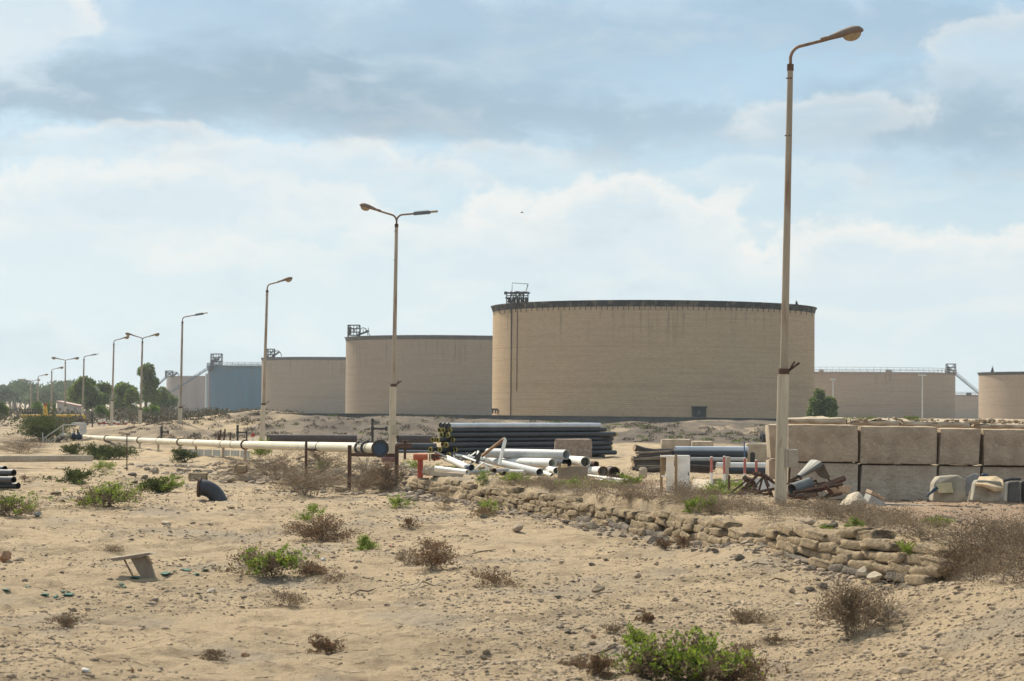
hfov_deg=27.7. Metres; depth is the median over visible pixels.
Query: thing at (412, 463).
shrub
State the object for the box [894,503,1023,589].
bank scrub
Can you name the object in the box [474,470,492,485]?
shrub
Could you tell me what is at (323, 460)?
shrub
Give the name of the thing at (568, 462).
pipe
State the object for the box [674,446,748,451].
pipe
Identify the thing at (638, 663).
shrub
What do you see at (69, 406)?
shed
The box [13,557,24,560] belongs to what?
rock
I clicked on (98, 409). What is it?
tree
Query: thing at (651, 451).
board
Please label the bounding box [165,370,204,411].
storage tank
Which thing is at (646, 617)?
shrub
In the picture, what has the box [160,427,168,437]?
standpipe
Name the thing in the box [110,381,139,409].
tree
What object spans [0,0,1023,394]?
sky
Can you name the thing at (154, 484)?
shrub
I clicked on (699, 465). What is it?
board
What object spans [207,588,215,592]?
rock
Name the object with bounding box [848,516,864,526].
shrub
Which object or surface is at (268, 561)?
shrub
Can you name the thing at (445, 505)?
shrub
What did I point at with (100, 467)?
shrub
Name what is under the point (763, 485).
sheet metal
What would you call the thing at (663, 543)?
shrub
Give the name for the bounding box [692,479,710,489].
paving slab
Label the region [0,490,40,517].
shrub
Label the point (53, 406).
tree
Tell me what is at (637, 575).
rock
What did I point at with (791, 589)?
rock
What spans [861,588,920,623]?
shrub
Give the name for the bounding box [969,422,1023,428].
concrete slab
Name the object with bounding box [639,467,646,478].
concrete stump
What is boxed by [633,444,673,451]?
log
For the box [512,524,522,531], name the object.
rock
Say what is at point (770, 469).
concrete block
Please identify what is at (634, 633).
shrub
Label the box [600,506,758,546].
sandbag wall
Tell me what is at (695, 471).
board
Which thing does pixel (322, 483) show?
shrub
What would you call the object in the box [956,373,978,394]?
stairway
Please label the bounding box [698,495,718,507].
shrub
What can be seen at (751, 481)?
scrap bar
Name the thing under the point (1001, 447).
concrete block
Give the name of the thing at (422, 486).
sandbag wall
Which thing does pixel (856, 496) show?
rock
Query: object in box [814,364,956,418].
storage tank
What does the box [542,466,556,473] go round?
pipe
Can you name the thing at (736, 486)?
shrub
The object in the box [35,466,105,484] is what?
shrub
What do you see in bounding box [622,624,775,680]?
shrub
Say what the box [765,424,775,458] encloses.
concrete block
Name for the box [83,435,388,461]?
pipeline
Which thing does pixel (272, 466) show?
shrub
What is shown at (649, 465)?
board
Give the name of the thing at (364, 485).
shrub
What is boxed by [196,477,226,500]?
elbow pipe
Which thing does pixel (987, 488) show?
water tank
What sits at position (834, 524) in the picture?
rock
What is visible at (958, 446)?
concrete block
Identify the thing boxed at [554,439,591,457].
concrete block
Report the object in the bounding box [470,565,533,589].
shrub
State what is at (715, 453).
pipe
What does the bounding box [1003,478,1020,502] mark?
metal box
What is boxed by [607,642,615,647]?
rock
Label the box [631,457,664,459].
board
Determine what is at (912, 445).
concrete block
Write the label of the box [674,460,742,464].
pipe
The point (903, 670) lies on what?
rubble
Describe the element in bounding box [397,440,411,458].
valve
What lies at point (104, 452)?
shrub
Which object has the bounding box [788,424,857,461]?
concrete block
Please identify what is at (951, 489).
water tank
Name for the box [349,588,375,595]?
dead branch
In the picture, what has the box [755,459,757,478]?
bollard
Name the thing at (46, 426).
shrub
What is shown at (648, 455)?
board
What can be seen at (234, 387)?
storage tank
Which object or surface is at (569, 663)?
shrub
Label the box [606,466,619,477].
pipe
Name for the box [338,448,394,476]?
shrub
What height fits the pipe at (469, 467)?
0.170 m
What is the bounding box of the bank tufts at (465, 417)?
[116,411,773,441]
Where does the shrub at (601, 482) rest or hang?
on the ground
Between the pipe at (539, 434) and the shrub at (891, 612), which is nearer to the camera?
the shrub at (891, 612)
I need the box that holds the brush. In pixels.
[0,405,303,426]
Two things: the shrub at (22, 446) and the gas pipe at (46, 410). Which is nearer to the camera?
the shrub at (22, 446)
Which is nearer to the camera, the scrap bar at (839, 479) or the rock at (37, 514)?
the scrap bar at (839, 479)
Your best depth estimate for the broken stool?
27.56 m
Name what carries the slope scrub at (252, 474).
on the ground
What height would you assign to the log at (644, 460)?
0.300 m
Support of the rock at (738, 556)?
on the ground
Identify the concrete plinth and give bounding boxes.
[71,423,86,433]
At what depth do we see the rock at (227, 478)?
61.07 m
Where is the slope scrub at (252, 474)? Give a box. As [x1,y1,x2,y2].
[208,457,415,491]
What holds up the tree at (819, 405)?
on the ground
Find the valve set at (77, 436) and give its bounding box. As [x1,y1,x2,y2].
[61,429,82,440]
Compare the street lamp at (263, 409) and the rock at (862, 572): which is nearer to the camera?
the rock at (862, 572)
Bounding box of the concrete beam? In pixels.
[0,455,93,461]
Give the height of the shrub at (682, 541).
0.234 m
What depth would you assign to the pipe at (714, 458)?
60.85 m
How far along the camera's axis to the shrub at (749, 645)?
19.03 m
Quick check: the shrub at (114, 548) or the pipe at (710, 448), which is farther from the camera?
the pipe at (710, 448)
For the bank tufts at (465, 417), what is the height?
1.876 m
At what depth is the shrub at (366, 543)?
33.13 m
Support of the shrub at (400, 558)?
on the ground
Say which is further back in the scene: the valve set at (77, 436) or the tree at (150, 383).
the tree at (150, 383)
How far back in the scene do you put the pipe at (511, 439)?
82.70 m
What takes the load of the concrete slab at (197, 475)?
on the ground
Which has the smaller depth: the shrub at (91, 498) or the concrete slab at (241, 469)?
the shrub at (91, 498)
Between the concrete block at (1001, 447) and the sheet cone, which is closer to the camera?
the sheet cone
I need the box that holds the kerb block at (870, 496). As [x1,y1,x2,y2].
[864,489,884,505]
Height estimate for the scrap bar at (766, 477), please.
0.292 m
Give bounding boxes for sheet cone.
[797,460,829,478]
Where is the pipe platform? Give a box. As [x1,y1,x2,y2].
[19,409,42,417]
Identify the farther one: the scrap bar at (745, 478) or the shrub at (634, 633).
the scrap bar at (745, 478)
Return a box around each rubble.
[1,462,1023,680]
[47,455,902,590]
[852,416,1023,424]
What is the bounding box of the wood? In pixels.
[0,378,133,410]
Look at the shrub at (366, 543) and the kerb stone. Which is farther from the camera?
the kerb stone
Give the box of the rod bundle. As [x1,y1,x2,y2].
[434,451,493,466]
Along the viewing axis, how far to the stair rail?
137.84 m
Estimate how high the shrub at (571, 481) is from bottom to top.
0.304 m
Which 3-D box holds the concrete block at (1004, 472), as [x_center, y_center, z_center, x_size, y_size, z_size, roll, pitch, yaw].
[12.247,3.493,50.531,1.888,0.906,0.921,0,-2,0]
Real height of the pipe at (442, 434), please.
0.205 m
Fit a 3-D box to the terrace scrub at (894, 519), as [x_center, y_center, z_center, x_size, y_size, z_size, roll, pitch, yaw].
[4.031,2.890,38.752,4.445,0.750,23.779,1,-2,-15]
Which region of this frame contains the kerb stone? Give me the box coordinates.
[884,503,1012,508]
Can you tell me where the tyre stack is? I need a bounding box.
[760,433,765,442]
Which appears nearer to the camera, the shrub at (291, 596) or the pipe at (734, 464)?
the shrub at (291, 596)
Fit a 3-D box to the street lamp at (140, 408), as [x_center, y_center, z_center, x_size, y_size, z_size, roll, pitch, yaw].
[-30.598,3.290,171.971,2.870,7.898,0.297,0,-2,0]
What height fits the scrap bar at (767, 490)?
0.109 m
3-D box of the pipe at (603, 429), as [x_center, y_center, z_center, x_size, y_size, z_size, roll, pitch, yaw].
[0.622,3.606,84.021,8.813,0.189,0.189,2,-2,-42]
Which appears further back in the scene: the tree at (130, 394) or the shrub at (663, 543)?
the tree at (130, 394)
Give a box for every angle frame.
[462,452,489,470]
[481,437,506,464]
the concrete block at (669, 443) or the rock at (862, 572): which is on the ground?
the concrete block at (669, 443)
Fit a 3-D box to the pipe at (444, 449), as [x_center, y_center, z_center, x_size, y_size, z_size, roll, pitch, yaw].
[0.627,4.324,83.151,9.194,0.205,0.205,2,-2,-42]
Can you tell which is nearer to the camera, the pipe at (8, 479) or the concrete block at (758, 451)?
the pipe at (8, 479)
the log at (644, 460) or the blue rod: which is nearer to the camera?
the blue rod
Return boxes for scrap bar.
[736,472,759,494]
[742,475,757,494]
[744,485,761,493]
[748,476,763,493]
[752,471,772,479]
[753,492,771,495]
[759,472,774,484]
[760,487,774,492]
[787,493,805,500]
[790,476,801,481]
[793,482,842,493]
[793,492,816,498]
[810,476,845,491]
[821,492,842,498]
[822,483,834,498]
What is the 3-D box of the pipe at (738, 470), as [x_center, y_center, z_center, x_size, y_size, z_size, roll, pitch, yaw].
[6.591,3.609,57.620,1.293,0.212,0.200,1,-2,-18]
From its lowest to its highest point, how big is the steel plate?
0.516 m
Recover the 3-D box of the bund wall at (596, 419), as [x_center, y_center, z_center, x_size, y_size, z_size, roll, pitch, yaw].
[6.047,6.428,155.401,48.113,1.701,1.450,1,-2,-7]
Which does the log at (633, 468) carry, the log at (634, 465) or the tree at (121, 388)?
the log at (634, 465)
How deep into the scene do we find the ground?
26.79 m
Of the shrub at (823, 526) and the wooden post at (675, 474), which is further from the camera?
the wooden post at (675, 474)
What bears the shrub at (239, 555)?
on the ground
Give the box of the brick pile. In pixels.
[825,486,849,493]
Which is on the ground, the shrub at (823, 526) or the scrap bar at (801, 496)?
the scrap bar at (801, 496)
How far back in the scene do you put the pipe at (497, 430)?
83.07 m
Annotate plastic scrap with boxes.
[81,667,89,672]
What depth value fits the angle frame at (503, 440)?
56.52 m
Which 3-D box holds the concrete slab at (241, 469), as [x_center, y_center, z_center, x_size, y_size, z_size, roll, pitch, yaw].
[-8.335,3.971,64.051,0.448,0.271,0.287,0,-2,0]
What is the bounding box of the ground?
[0,402,1023,680]
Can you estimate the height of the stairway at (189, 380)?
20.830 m
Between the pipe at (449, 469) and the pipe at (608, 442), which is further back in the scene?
the pipe at (608, 442)
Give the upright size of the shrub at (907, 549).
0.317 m
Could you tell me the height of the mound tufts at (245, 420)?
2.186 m
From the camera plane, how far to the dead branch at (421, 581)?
26.32 m
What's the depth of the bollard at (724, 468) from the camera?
44.92 m
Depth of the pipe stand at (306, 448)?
66.37 m
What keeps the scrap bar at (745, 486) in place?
on the ground
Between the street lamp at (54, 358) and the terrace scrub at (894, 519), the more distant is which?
the street lamp at (54, 358)
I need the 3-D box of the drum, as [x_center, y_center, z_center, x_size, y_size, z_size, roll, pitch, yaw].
[5.417,2.732,38.987,0.526,0.324,0.220,2,-2,-39]
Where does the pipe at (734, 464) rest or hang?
on the ground
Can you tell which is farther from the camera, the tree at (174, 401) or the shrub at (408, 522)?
the tree at (174, 401)
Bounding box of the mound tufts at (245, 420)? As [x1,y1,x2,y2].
[141,408,284,439]
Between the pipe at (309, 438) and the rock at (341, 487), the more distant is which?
the pipe at (309, 438)
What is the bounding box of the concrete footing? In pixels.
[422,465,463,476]
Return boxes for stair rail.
[42,424,84,442]
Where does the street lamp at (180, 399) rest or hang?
on the ground
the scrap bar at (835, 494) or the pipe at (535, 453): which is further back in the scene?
the pipe at (535, 453)
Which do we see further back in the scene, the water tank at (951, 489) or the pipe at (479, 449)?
the pipe at (479, 449)
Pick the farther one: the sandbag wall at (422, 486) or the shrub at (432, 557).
the sandbag wall at (422, 486)
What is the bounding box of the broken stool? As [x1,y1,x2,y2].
[109,551,156,577]
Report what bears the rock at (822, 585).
on the ground
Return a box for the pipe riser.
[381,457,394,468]
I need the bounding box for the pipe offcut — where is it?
[590,461,598,466]
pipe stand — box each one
[305,442,350,472]
[347,445,398,489]
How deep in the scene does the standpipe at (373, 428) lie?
99.87 m
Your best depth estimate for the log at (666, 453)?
65.73 m
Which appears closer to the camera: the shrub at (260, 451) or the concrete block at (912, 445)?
the concrete block at (912, 445)
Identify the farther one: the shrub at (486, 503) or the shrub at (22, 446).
the shrub at (22, 446)
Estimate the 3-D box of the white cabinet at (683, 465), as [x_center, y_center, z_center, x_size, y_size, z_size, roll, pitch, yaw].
[3.663,2.854,44.531,0.281,0.793,0.310,0,-2,0]
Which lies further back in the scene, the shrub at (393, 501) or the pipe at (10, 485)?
the pipe at (10, 485)
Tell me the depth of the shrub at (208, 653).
18.04 m
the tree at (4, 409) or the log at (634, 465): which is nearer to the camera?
the log at (634, 465)
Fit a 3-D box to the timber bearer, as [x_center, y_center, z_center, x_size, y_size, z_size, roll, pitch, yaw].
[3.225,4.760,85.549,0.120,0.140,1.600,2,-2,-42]
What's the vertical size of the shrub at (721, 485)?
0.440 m
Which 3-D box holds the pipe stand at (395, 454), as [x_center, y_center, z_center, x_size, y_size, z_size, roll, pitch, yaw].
[-3.854,3.624,57.667,1.484,1.461,0.122,0,-2,13]
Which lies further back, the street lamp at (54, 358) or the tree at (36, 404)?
the tree at (36, 404)
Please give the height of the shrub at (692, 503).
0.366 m
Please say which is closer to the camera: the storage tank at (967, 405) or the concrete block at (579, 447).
the concrete block at (579, 447)
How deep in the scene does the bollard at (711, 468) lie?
46.91 m
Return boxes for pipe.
[0,469,16,475]
[0,476,16,482]
[0,483,20,488]
[21,403,85,422]
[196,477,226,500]
[267,434,356,442]
[387,443,436,449]
[397,435,432,442]
[399,450,433,452]
[428,447,437,451]
[434,466,468,474]
[436,436,613,442]
[438,445,608,451]
[439,432,447,437]
[443,441,612,446]
[444,441,603,447]
[444,455,465,468]
[446,432,616,437]
[447,423,600,427]
[447,450,616,456]
[448,427,600,432]
[451,437,601,441]
[453,445,612,451]
[464,464,473,470]
[469,468,509,473]
[482,457,542,475]
[485,448,569,459]
[502,458,556,466]
[506,469,554,474]
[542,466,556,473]
[543,471,553,475]
[555,458,571,466]
[569,456,590,466]
[588,466,607,475]
[589,474,622,479]
[600,427,606,431]
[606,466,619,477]
[672,450,747,457]
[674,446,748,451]
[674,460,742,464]
[690,457,742,460]
[716,462,765,467]
[729,467,765,473]
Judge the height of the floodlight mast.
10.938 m
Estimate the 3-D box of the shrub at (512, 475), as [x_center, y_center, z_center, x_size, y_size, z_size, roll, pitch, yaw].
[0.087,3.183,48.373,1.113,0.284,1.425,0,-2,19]
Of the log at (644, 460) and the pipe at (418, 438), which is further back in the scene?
the pipe at (418, 438)
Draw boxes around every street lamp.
[21,379,39,407]
[37,374,47,400]
[50,367,63,411]
[51,357,78,413]
[81,354,96,422]
[110,336,128,425]
[125,332,159,423]
[178,312,207,423]
[260,277,292,440]
[359,203,437,452]
[774,26,863,503]
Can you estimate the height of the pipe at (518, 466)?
0.397 m
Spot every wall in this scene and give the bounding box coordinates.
[181,449,249,458]
[279,413,775,422]
[404,477,524,508]
[505,492,608,525]
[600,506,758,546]
[753,521,960,587]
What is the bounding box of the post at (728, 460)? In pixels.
[726,457,730,483]
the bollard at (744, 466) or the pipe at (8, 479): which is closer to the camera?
the bollard at (744, 466)
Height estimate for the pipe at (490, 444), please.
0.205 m
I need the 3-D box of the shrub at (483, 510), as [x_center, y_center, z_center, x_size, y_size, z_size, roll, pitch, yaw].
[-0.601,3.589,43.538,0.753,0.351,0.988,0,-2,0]
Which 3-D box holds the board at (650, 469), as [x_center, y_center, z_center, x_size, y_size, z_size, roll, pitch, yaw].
[4.340,3.970,64.111,1.120,0.081,0.060,1,-2,-21]
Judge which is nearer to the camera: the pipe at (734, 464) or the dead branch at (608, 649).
the dead branch at (608, 649)
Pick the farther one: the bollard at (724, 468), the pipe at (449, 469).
the pipe at (449, 469)
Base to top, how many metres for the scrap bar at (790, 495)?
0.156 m
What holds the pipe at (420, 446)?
on the ground
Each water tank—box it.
[929,475,965,502]
[969,476,1003,501]
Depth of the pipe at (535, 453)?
58.38 m
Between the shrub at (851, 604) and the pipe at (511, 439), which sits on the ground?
the shrub at (851, 604)
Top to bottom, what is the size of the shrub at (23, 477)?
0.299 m
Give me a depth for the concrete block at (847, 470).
49.99 m
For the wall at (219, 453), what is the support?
on the ground
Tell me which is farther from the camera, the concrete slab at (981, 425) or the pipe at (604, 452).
the pipe at (604, 452)
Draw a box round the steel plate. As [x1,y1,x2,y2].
[965,473,979,495]
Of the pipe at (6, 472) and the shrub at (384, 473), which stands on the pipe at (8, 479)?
the pipe at (6, 472)
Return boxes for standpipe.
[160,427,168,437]
[236,425,247,440]
[371,418,387,441]
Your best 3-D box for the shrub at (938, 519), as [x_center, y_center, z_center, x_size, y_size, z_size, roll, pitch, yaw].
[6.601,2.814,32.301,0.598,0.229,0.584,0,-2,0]
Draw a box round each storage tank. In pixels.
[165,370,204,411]
[205,353,261,411]
[261,349,345,412]
[344,325,492,414]
[491,283,816,417]
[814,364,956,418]
[955,393,978,418]
[978,366,1023,418]
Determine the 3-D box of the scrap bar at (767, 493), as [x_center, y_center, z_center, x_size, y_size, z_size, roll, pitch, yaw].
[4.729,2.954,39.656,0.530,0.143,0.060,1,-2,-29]
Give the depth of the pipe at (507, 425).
83.04 m
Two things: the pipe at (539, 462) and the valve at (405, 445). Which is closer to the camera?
the pipe at (539, 462)
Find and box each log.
[630,466,665,472]
[631,456,665,462]
[632,462,665,467]
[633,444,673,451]
[636,450,672,456]
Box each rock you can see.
[0,551,11,561]
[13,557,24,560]
[34,511,40,516]
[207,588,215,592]
[222,475,235,482]
[241,652,249,656]
[243,476,255,482]
[335,485,346,491]
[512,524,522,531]
[591,585,604,592]
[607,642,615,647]
[633,573,640,577]
[734,554,744,559]
[788,587,795,592]
[795,518,816,524]
[804,587,814,590]
[817,582,827,587]
[825,522,837,527]
[840,492,866,510]
[856,566,867,577]
[867,571,881,582]
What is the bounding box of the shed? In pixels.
[56,401,84,414]
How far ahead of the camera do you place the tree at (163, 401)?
438.99 m
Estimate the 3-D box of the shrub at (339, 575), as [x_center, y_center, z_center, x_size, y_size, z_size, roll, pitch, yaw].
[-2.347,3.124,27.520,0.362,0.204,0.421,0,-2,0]
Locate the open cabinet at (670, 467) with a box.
[660,455,674,491]
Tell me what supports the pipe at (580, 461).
on the pipe at (601, 470)
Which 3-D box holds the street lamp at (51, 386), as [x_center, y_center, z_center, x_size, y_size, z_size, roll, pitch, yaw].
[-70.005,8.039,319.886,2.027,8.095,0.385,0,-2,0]
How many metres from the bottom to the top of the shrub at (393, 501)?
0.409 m
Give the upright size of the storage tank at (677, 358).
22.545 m
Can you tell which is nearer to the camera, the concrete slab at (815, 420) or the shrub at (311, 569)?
the shrub at (311, 569)
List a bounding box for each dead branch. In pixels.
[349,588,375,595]
[411,580,441,590]
[594,643,618,653]
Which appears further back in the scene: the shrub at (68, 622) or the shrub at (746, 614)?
the shrub at (746, 614)
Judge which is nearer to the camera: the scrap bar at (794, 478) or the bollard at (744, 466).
the scrap bar at (794, 478)
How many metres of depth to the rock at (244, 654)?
18.46 m
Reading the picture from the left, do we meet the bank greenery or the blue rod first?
the bank greenery
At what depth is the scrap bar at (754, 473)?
40.83 m
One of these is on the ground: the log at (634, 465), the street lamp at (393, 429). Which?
the street lamp at (393, 429)
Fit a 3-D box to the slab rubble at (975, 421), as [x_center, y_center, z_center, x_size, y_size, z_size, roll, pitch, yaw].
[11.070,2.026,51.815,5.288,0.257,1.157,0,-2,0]
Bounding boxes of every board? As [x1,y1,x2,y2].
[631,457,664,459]
[633,461,665,463]
[635,450,668,453]
[636,468,665,469]
[637,454,660,456]
[637,465,665,466]
[674,463,715,467]
[690,466,714,469]
[690,468,709,470]
[690,470,709,472]
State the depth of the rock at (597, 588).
25.96 m
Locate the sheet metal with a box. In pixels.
[754,477,774,489]
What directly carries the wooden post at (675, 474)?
on the ground
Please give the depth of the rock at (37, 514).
40.95 m
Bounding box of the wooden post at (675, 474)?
[674,455,676,492]
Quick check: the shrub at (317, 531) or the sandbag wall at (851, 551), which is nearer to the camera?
the sandbag wall at (851, 551)
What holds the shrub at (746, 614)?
on the ground
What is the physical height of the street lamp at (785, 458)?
9.036 m
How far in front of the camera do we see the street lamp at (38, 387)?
379.81 m
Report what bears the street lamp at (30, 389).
on the ground
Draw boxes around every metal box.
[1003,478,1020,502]
[1019,481,1023,502]
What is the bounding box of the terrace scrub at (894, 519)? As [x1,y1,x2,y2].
[480,465,959,540]
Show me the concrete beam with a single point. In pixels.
(43, 458)
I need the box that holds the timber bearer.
[592,455,604,457]
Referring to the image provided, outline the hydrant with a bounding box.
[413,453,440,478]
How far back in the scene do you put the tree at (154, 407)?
299.33 m
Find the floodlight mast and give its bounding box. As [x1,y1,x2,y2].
[918,375,926,417]
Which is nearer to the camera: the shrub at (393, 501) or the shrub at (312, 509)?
the shrub at (312, 509)
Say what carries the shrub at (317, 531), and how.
on the ground
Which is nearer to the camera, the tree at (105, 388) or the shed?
the shed
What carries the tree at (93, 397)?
on the ground
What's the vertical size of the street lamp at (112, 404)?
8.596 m
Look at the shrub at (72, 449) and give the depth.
101.25 m
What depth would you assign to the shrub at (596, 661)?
16.55 m
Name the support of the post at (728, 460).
on the ground
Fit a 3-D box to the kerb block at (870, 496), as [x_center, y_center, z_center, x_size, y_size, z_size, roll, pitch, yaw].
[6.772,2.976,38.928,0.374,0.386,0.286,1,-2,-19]
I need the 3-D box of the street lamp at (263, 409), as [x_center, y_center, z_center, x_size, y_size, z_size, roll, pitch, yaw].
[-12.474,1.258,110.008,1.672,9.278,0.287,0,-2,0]
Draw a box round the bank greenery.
[201,414,771,442]
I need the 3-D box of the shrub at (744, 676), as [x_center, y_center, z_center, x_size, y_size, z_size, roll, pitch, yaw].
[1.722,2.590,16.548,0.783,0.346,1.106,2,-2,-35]
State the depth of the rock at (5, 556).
29.79 m
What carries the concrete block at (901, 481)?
on the ground
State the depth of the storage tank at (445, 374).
498.38 m
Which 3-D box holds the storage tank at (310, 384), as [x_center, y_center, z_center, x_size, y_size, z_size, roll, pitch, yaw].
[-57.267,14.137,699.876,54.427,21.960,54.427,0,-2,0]
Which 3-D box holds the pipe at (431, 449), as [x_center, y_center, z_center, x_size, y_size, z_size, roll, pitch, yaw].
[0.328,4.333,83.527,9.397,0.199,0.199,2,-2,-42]
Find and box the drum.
[788,477,813,493]
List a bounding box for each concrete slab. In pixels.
[188,472,207,480]
[234,465,248,473]
[788,416,847,423]
[847,418,899,425]
[899,418,970,427]
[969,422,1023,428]
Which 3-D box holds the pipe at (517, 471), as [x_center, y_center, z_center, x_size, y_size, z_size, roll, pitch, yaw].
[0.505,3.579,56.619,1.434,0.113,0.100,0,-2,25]
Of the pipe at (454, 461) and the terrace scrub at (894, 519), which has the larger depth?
the pipe at (454, 461)
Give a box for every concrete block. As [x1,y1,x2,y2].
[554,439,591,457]
[661,439,690,447]
[691,441,713,445]
[745,443,770,462]
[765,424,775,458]
[765,459,774,478]
[787,462,857,498]
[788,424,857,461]
[854,426,936,464]
[857,464,936,499]
[936,428,980,464]
[936,465,979,499]
[979,429,1023,465]
[979,465,1023,501]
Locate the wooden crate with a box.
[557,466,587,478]
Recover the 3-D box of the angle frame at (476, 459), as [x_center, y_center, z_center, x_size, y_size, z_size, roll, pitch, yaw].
[-1.011,3.272,56.401,0.405,0.541,1.254,1,-2,-24]
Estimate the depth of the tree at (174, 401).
459.17 m
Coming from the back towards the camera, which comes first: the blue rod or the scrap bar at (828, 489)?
the blue rod
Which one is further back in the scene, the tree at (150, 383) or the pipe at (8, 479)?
the tree at (150, 383)
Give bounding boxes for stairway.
[142,366,209,408]
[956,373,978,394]
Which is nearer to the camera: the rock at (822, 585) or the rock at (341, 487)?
the rock at (822, 585)
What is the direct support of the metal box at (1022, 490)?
on the ground
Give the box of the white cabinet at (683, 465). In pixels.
[677,455,689,491]
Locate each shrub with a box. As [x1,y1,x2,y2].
[0,436,61,453]
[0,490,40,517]
[3,408,79,442]
[14,501,49,514]
[19,474,35,481]
[28,478,149,507]
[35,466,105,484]
[35,612,90,628]
[59,442,86,453]
[75,441,145,459]
[85,459,116,473]
[94,544,129,551]
[127,474,175,493]
[146,474,185,491]
[169,447,199,462]
[198,649,234,660]
[211,542,320,576]
[228,447,318,480]
[232,535,274,567]
[249,438,272,458]
[252,455,366,495]
[253,588,313,606]
[278,513,370,542]
[290,503,327,520]
[292,445,355,471]
[294,557,335,576]
[306,633,347,653]
[321,569,347,582]
[331,470,383,492]
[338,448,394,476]
[352,532,380,550]
[353,459,409,490]
[386,493,415,508]
[392,546,418,564]
[398,516,423,527]
[401,458,423,468]
[404,540,461,569]
[417,537,452,549]
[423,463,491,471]
[432,489,457,509]
[465,504,500,517]
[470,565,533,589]
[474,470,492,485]
[476,498,504,516]
[491,471,540,480]
[542,476,588,487]
[558,654,590,667]
[572,652,619,677]
[580,479,615,487]
[599,622,628,633]
[600,634,710,680]
[612,472,643,486]
[618,620,652,642]
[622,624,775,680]
[634,607,655,622]
[654,538,672,548]
[664,643,792,680]
[670,535,693,548]
[681,494,703,513]
[696,477,741,494]
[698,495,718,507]
[723,607,784,623]
[729,639,765,659]
[730,479,751,493]
[762,631,793,645]
[793,569,909,636]
[816,523,832,528]
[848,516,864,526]
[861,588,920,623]
[896,539,916,553]
[921,514,955,526]
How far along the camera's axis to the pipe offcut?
59.92 m
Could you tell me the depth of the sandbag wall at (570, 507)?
43.50 m
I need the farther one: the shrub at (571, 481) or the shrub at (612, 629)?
the shrub at (571, 481)
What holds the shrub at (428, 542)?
on the ground
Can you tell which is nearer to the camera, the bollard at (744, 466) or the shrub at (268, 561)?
the shrub at (268, 561)
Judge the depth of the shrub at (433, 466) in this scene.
57.77 m
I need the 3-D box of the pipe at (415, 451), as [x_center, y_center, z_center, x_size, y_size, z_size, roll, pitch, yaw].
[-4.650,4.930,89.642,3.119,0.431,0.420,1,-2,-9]
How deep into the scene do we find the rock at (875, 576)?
27.33 m
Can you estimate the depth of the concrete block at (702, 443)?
77.44 m
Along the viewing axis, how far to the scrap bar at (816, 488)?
38.83 m
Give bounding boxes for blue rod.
[926,486,937,496]
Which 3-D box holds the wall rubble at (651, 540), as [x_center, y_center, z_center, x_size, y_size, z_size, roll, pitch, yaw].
[-1.796,3.936,55.597,12.400,0.927,58.953,1,-2,-23]
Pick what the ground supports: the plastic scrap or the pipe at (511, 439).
the plastic scrap
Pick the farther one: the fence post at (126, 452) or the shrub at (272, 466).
the fence post at (126, 452)
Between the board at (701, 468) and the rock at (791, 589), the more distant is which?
the board at (701, 468)
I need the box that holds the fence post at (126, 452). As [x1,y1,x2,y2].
[126,435,127,470]
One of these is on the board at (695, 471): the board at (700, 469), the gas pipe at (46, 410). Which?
the board at (700, 469)
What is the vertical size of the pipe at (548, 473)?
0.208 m
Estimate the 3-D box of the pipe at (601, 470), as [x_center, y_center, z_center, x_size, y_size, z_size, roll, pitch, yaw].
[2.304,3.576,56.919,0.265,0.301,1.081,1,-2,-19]
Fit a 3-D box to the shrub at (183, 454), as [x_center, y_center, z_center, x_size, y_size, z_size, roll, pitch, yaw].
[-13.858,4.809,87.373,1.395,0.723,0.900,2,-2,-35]
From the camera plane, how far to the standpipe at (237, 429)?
117.84 m
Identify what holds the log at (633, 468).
on the ground
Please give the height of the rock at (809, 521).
0.150 m
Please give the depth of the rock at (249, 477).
60.50 m
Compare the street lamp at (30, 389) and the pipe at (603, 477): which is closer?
the pipe at (603, 477)
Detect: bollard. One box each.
[710,456,712,484]
[723,456,725,492]
[743,457,745,495]
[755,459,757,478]
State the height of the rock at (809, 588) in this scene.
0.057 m
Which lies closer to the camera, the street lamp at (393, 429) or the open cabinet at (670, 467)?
the open cabinet at (670, 467)
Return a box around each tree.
[0,401,9,417]
[31,401,42,411]
[46,402,56,412]
[67,376,103,410]
[94,381,111,408]
[94,404,109,417]
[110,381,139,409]
[123,387,139,412]
[135,362,160,407]
[142,404,161,416]
[150,385,170,408]
[166,393,178,409]
[806,388,838,417]
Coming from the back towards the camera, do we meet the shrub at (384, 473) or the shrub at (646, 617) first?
the shrub at (384, 473)

